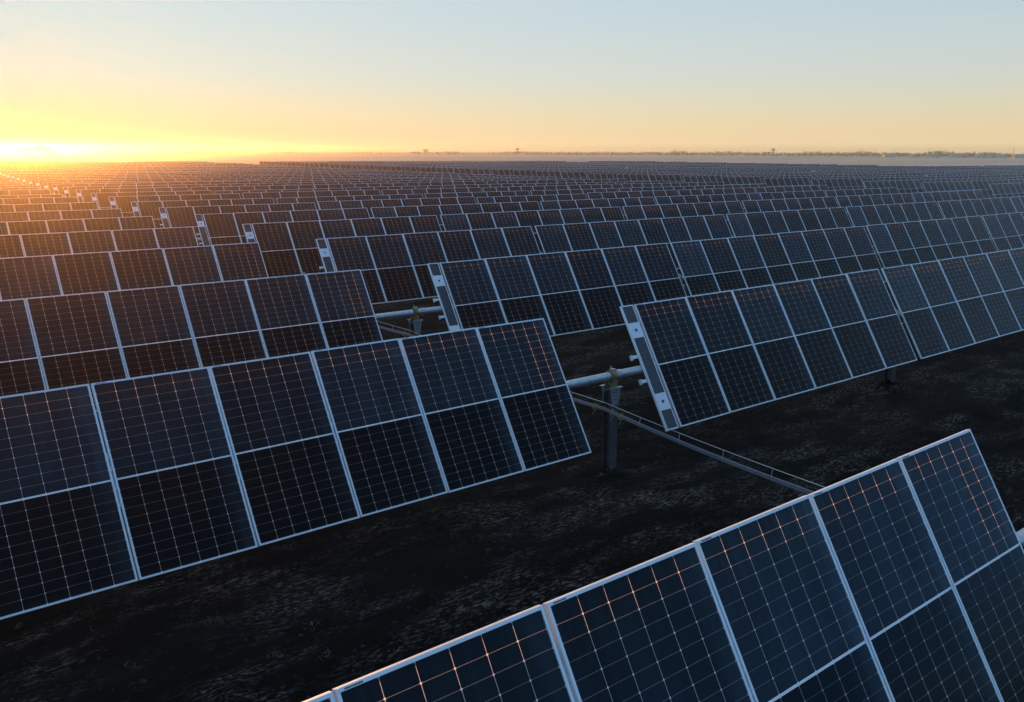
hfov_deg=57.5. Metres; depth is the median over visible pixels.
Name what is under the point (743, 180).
solar table
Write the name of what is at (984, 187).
solar table
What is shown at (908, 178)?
solar table
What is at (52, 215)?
solar table
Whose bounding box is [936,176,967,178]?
solar table
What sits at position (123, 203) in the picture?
solar table
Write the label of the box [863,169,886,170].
solar table
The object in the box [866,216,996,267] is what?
solar table
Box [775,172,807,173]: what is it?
solar table
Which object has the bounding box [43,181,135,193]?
solar table
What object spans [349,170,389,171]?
solar table
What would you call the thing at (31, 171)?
solar table
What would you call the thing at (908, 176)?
solar table
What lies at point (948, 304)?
solar table
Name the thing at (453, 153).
farm shed
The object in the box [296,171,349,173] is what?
solar table
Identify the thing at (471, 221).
solar table
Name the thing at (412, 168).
solar table
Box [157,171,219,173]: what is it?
solar table
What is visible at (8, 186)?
solar table
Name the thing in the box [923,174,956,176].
solar table
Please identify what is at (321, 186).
solar table
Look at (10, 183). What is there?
solar table
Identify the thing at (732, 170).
solar table
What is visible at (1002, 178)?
solar table
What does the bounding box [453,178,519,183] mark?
solar table
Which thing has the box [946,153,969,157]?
farm shed
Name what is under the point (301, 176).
solar table
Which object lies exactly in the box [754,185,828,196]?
solar table
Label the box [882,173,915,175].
solar table
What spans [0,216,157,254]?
solar table
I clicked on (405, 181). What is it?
solar table
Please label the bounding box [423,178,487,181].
solar table
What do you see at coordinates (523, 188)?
solar table
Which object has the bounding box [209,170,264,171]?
solar table
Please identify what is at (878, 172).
solar table
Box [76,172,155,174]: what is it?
solar table
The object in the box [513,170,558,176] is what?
solar table
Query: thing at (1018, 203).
solar table
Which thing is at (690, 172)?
solar table
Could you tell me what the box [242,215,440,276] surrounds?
solar table
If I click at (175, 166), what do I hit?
solar table
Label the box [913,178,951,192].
solar table
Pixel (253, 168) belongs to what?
solar table
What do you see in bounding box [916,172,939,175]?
solar table
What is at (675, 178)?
solar table
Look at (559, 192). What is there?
solar table
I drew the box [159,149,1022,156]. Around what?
treeline
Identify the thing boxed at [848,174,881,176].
solar table
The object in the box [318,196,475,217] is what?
solar table
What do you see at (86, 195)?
solar table
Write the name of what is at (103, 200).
solar table
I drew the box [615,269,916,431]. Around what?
solar table
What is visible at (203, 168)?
solar table
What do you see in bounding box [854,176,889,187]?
solar table
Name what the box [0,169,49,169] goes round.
solar table
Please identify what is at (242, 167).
solar table
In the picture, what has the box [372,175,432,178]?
solar table
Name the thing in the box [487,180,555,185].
solar table
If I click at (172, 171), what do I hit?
solar table
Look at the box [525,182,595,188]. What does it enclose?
solar table
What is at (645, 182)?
solar table
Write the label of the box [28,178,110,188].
solar table
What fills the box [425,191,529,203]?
solar table
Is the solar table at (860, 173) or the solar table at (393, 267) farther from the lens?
the solar table at (860, 173)
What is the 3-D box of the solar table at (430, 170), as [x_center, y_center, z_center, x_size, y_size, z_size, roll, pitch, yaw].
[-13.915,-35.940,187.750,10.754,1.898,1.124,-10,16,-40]
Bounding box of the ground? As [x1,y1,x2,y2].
[0,152,1023,701]
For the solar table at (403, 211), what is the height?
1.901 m
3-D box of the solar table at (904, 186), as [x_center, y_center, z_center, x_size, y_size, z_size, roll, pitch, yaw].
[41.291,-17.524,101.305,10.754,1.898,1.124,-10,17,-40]
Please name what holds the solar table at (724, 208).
on the ground
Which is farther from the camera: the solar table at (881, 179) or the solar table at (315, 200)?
the solar table at (881, 179)
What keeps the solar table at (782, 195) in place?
on the ground
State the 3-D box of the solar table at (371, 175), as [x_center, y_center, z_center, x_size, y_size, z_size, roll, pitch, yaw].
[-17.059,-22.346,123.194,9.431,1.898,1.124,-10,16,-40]
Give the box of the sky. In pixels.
[0,0,1023,154]
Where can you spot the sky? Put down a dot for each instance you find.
(744, 76)
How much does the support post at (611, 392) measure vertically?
2.156 m
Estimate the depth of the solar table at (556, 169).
171.35 m
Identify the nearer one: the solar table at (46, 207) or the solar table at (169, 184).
the solar table at (46, 207)
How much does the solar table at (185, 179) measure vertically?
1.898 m
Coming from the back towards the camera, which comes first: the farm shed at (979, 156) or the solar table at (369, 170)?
the farm shed at (979, 156)
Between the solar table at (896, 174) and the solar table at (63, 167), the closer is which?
the solar table at (896, 174)
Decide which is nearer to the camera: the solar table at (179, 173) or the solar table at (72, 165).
the solar table at (179, 173)
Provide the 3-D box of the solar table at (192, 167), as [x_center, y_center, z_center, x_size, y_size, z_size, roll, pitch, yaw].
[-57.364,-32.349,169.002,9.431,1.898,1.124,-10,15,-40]
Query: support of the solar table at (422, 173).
on the ground
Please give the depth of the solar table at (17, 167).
162.91 m
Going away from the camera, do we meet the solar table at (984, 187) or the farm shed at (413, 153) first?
the solar table at (984, 187)
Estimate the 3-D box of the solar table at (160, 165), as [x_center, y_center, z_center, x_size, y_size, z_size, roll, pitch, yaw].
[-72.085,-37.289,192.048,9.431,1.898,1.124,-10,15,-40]
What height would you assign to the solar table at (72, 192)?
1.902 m
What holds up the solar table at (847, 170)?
on the ground
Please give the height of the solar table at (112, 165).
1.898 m
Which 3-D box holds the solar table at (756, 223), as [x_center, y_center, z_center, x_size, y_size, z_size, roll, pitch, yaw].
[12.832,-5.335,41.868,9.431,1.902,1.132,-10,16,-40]
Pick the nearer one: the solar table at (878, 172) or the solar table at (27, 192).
the solar table at (27, 192)
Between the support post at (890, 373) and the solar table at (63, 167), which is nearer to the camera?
the support post at (890, 373)
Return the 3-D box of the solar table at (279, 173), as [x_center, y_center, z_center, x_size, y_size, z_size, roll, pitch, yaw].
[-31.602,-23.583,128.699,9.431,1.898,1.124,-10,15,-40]
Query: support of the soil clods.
on the ground
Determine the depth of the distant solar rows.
236.14 m
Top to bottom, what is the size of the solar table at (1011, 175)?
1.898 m
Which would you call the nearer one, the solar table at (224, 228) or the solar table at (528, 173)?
the solar table at (224, 228)
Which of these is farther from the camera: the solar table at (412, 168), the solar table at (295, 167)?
the solar table at (412, 168)
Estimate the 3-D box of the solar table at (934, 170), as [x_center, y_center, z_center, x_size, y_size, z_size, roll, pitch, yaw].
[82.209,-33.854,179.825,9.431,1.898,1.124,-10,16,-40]
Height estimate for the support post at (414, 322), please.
2.134 m
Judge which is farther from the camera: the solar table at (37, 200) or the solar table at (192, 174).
the solar table at (192, 174)
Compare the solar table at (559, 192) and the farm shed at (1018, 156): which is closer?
the solar table at (559, 192)
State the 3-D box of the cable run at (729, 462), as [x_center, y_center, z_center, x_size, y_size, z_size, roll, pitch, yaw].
[3.336,1.556,11.935,0.130,0.262,6.906,-8,14,-32]
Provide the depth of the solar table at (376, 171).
146.56 m
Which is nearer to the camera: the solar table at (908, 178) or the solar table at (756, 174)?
the solar table at (908, 178)
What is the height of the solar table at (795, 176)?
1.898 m
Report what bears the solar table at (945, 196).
on the ground
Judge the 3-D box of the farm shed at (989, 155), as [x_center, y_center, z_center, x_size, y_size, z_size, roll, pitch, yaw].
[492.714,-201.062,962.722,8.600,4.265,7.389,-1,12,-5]
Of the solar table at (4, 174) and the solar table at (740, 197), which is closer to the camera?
the solar table at (740, 197)
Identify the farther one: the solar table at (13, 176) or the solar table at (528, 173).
the solar table at (528, 173)
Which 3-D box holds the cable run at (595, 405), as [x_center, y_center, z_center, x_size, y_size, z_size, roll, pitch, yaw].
[-0.390,0.303,17.707,0.130,0.263,7.063,-7,14,-31]
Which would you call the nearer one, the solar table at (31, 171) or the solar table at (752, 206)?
the solar table at (752, 206)
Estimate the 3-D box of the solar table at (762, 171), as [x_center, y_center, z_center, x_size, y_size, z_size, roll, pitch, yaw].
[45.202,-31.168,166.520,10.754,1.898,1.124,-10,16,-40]
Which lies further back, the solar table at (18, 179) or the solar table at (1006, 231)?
the solar table at (18, 179)
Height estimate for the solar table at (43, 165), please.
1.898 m
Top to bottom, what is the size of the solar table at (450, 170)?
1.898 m
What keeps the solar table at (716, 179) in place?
on the ground
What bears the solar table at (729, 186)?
on the ground
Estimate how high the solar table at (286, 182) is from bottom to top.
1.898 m
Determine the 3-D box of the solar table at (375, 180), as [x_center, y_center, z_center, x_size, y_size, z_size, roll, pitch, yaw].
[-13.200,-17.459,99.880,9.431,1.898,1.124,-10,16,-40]
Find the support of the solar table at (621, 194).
on the ground
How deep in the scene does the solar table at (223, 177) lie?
111.14 m
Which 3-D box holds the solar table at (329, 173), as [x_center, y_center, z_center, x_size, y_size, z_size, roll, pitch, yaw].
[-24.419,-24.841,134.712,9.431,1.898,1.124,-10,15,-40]
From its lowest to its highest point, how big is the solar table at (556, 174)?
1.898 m
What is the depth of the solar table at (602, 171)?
159.74 m
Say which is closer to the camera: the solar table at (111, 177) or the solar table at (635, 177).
the solar table at (111, 177)
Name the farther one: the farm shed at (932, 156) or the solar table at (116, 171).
the farm shed at (932, 156)
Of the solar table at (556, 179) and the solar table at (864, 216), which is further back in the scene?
the solar table at (556, 179)
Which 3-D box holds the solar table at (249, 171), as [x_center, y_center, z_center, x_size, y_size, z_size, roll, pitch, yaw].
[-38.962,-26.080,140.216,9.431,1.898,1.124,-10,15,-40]
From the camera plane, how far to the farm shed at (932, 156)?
990.97 m
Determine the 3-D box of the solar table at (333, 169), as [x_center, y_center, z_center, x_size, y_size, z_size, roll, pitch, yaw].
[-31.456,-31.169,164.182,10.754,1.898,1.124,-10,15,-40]
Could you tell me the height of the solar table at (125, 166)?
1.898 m
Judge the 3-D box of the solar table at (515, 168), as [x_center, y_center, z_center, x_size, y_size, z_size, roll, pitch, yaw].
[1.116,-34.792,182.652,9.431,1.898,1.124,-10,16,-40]
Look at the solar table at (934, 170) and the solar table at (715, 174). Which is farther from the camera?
the solar table at (934, 170)
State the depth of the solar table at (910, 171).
172.98 m
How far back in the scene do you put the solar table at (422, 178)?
111.91 m
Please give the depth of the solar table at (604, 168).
189.11 m
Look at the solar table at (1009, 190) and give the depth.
88.55 m
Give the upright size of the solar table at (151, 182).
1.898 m
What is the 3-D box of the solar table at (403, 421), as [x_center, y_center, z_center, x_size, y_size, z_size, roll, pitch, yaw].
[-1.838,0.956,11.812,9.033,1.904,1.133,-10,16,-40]
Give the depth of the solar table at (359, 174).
129.32 m
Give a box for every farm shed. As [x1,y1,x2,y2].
[409,152,420,154]
[445,152,458,154]
[882,154,895,156]
[907,154,917,157]
[925,154,940,157]
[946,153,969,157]
[974,154,984,157]
[985,154,994,157]
[995,154,1006,157]
[1012,154,1023,157]
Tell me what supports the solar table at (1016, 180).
on the ground
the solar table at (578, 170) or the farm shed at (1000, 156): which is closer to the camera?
the solar table at (578, 170)
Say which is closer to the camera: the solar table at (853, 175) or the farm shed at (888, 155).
the solar table at (853, 175)
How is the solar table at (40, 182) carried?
on the ground
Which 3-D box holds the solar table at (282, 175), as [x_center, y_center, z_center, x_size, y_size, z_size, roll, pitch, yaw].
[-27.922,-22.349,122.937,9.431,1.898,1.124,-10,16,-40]
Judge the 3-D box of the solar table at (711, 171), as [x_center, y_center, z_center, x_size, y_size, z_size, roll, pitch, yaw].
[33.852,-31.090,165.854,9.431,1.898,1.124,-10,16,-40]
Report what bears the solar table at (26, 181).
on the ground
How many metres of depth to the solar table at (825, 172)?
154.92 m
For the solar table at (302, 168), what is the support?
on the ground
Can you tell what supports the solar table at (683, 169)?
on the ground
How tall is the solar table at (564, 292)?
1.901 m
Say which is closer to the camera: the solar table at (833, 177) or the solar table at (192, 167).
the solar table at (833, 177)
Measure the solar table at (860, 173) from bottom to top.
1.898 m
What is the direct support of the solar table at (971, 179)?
on the ground
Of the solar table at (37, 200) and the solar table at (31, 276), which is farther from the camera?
the solar table at (37, 200)
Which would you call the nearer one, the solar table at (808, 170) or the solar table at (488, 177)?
the solar table at (488, 177)
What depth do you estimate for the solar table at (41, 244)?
29.07 m
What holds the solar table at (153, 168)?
on the ground
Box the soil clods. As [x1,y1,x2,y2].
[3,259,1023,701]
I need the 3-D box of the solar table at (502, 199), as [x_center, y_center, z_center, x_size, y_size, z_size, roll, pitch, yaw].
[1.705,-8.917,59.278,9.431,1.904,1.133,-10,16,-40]
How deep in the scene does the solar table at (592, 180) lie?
101.04 m
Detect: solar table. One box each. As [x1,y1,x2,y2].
[0,167,35,167]
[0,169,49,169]
[0,170,29,174]
[0,170,61,176]
[0,181,14,182]
[0,183,21,184]
[0,185,29,189]
[0,187,38,194]
[0,189,50,194]
[0,194,62,201]
[0,197,78,209]
[0,202,97,220]
[0,208,122,234]
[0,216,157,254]
[0,227,215,283]
[0,242,267,338]
[0,269,413,411]
[0,318,612,619]
[2,172,67,180]
[6,173,59,181]
[11,173,82,182]
[16,175,90,184]
[21,176,100,184]
[28,165,58,165]
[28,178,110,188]
[32,165,87,166]
[35,179,122,188]
[37,167,90,167]
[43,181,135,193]
[46,168,112,169]
[51,168,119,169]
[52,183,150,196]
[63,170,136,172]
[63,185,168,201]
[69,171,145,172]
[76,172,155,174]
[76,187,188,206]
[84,173,166,175]
[89,165,136,166]
[91,190,211,208]
[93,174,178,177]
[100,166,150,167]
[102,175,191,178]
[109,193,240,216]
[113,176,206,180]
[114,167,166,168]
[124,178,222,182]
[128,168,175,169]
[129,169,185,170]
[131,198,274,227]
[138,165,182,165]
[138,170,196,171]
[138,180,240,184]
[147,171,197,172]
[152,166,198,166]
[153,181,261,186]
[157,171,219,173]
[158,202,316,245]
[168,167,217,168]
[168,172,233,174]
[171,183,285,190]
[178,168,228,169]
[180,173,247,176]
[187,169,215,170]
[191,185,312,193]
[194,174,263,177]
[195,208,369,261]
[198,169,251,170]
[200,166,233,166]
[208,175,281,179]
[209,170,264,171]
[214,188,343,198]
[219,167,265,168]
[221,171,278,172]
[225,177,300,180]
[230,168,277,168]
[235,171,294,173]
[242,190,380,203]
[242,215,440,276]
[243,178,322,182]
[249,173,310,175]
[253,169,303,170]
[262,166,293,167]
[264,180,346,184]
[265,174,328,176]
[266,170,313,171]
[267,166,316,168]
[276,194,422,209]
[279,167,328,168]
[280,170,332,172]
[283,175,348,178]
[288,181,373,188]
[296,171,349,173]
[302,176,370,179]
[303,429,1023,701]
[305,168,357,169]
[308,226,540,303]
[312,172,367,174]
[314,183,405,189]
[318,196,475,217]
[324,178,394,181]
[330,173,387,175]
[345,185,440,194]
[348,178,421,182]
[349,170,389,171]
[350,174,409,177]
[351,171,401,172]
[369,171,427,173]
[371,201,540,230]
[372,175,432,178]
[376,180,451,185]
[382,187,481,197]
[389,172,448,175]
[396,177,458,179]
[405,167,445,170]
[406,181,485,187]
[411,173,472,176]
[414,243,686,336]
[420,167,461,172]
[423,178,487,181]
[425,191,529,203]
[434,174,497,177]
[436,168,470,172]
[440,207,624,252]
[442,183,523,191]
[453,168,496,173]
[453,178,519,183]
[460,176,524,178]
[472,169,510,174]
[476,194,586,209]
[483,185,567,194]
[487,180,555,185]
[489,177,554,179]
[492,169,536,175]
[498,168,533,168]
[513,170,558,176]
[521,178,588,182]
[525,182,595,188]
[531,188,618,198]
[535,214,731,268]
[536,171,582,177]
[538,169,573,170]
[540,197,655,219]
[557,179,626,183]
[560,170,596,170]
[560,172,607,177]
[568,183,641,191]
[575,169,609,170]
[583,171,620,172]
[587,173,635,178]
[587,190,678,204]
[589,168,620,168]
[597,181,667,186]
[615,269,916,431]
[616,174,664,181]
[619,186,693,195]
[622,201,743,236]
[636,172,674,174]
[642,182,714,188]
[648,174,697,182]
[655,193,748,212]
[666,169,700,170]
[670,226,885,295]
[675,172,710,173]
[678,187,754,199]
[683,175,732,184]
[684,170,716,172]
[694,184,767,192]
[698,174,737,176]
[717,170,751,172]
[721,176,771,184]
[726,207,851,236]
[733,175,772,176]
[738,173,773,175]
[742,196,837,212]
[745,171,779,172]
[748,190,825,199]
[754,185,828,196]
[763,177,813,186]
[772,175,811,177]
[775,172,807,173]
[806,169,834,171]
[808,172,842,173]
[810,173,842,175]
[811,178,864,189]
[812,174,847,178]
[814,176,853,178]
[825,188,898,206]
[835,170,862,171]
[836,193,914,225]
[843,173,877,175]
[846,201,943,246]
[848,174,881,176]
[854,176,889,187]
[861,177,900,188]
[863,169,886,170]
[863,180,917,197]
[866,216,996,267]
[873,171,895,173]
[881,247,1023,358]
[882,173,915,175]
[890,175,922,178]
[897,171,924,172]
[900,177,935,191]
[911,190,984,217]
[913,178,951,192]
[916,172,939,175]
[922,181,973,191]
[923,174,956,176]
[925,170,947,171]
[931,171,957,173]
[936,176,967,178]
[937,197,1015,232]
[945,172,967,173]
[951,178,985,189]
[971,180,1008,198]
[982,212,1023,250]
[986,177,1016,181]
[989,183,1023,203]
[1001,174,1023,178]
[1008,179,1023,182]
[1010,196,1023,211]
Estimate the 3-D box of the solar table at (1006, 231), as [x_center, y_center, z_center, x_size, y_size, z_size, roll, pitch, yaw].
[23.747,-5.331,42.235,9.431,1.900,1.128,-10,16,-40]
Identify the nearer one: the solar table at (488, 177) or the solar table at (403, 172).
the solar table at (488, 177)
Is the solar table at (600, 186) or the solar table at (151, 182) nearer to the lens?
the solar table at (600, 186)
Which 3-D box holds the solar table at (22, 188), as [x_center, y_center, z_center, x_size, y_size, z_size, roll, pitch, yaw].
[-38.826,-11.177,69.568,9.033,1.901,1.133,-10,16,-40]
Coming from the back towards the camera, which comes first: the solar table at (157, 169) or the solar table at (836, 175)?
the solar table at (157, 169)
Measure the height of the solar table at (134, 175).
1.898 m
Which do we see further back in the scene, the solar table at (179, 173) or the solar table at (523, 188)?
the solar table at (179, 173)
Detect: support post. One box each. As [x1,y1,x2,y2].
[407,307,421,336]
[599,366,622,469]
[884,308,902,381]
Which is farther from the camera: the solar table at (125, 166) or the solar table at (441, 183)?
the solar table at (125, 166)
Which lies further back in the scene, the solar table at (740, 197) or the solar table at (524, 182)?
the solar table at (524, 182)
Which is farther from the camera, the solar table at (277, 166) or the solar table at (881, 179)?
the solar table at (277, 166)
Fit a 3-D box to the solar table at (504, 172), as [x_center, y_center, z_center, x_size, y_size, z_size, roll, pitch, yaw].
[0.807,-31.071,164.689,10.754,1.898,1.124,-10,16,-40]
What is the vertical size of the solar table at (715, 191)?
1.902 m
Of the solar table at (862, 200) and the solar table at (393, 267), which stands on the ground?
the solar table at (862, 200)
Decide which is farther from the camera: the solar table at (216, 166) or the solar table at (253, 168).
the solar table at (216, 166)
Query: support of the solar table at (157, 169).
on the ground
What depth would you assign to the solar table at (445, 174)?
130.55 m
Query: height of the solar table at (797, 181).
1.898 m
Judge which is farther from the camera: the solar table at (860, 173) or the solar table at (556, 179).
the solar table at (860, 173)
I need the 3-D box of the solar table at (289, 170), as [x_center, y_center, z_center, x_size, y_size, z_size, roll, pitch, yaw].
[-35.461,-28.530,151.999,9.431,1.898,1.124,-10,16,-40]
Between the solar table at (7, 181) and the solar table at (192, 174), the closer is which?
the solar table at (7, 181)
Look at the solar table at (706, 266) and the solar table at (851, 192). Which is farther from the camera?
the solar table at (851, 192)
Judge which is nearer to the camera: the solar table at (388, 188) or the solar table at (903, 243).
the solar table at (903, 243)
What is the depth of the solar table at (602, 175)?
140.54 m
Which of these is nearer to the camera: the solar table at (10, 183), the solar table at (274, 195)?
the solar table at (274, 195)
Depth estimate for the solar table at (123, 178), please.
104.36 m
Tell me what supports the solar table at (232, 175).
on the ground
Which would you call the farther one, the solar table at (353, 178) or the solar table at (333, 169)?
the solar table at (333, 169)
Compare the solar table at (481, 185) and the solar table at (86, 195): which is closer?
the solar table at (86, 195)
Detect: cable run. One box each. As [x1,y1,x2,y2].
[378,321,409,337]
[409,330,605,412]
[603,403,823,493]
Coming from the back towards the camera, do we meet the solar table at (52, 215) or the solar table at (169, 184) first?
the solar table at (169, 184)
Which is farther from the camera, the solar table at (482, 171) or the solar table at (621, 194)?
the solar table at (482, 171)
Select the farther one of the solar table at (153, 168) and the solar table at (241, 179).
the solar table at (153, 168)
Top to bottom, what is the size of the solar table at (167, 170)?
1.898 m
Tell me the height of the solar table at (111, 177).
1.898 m
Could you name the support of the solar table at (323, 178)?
on the ground
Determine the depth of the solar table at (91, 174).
121.27 m
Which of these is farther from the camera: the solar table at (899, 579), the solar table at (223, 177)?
the solar table at (223, 177)
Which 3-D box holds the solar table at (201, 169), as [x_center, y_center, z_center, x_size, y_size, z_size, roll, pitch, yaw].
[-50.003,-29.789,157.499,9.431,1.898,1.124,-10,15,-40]
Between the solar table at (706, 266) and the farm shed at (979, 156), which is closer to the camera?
the solar table at (706, 266)
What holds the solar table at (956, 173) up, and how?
on the ground
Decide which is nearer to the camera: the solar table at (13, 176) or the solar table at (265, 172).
the solar table at (13, 176)
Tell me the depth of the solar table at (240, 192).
69.85 m
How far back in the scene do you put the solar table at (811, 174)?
142.45 m
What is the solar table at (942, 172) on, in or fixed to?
on the ground
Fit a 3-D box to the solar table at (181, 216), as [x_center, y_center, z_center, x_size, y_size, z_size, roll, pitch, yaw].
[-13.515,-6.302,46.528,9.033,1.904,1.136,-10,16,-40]
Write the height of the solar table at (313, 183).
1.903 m
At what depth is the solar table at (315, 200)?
58.22 m
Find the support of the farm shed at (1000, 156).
on the ground
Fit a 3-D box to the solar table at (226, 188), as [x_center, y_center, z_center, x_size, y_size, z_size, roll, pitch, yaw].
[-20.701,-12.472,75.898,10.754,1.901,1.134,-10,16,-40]
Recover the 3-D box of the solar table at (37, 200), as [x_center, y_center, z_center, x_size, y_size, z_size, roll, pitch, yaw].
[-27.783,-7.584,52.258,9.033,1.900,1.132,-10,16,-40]
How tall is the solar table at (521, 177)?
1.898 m
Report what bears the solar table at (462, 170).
on the ground
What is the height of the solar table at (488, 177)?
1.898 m
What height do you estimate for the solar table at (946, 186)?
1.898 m
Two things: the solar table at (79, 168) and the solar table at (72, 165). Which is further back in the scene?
the solar table at (72, 165)
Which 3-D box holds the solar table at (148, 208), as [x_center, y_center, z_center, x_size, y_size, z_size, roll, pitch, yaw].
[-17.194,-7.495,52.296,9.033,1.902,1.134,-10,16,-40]
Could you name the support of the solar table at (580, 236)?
on the support post
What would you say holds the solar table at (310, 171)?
on the ground
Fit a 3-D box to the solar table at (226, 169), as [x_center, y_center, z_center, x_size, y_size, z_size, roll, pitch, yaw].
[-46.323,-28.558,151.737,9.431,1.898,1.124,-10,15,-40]
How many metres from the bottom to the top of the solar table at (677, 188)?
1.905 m
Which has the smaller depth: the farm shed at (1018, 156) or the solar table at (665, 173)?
the solar table at (665, 173)
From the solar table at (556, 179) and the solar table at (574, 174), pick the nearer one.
the solar table at (556, 179)
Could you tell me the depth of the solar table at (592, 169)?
177.34 m
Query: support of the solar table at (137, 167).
on the ground
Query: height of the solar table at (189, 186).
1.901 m
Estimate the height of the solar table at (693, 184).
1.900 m
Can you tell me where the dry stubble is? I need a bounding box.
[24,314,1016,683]
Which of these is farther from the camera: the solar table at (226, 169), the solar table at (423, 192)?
the solar table at (226, 169)
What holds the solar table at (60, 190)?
on the ground
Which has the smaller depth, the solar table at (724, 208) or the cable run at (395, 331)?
the cable run at (395, 331)
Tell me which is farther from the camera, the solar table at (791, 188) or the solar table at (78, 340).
the solar table at (791, 188)
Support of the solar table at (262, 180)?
on the ground
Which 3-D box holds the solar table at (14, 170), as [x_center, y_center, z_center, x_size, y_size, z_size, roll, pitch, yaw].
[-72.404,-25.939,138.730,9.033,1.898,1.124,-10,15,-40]
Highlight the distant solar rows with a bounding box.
[0,161,1023,171]
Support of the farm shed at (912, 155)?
on the ground
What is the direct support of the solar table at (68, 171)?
on the ground
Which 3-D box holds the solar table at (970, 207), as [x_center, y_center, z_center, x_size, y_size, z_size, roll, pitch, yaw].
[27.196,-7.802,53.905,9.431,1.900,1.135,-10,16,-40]
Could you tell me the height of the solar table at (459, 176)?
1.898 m
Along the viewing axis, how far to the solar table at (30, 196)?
59.21 m
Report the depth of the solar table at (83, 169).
150.56 m
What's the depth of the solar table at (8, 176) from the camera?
120.16 m
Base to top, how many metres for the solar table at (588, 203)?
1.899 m
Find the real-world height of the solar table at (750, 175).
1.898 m
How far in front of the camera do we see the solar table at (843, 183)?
107.43 m

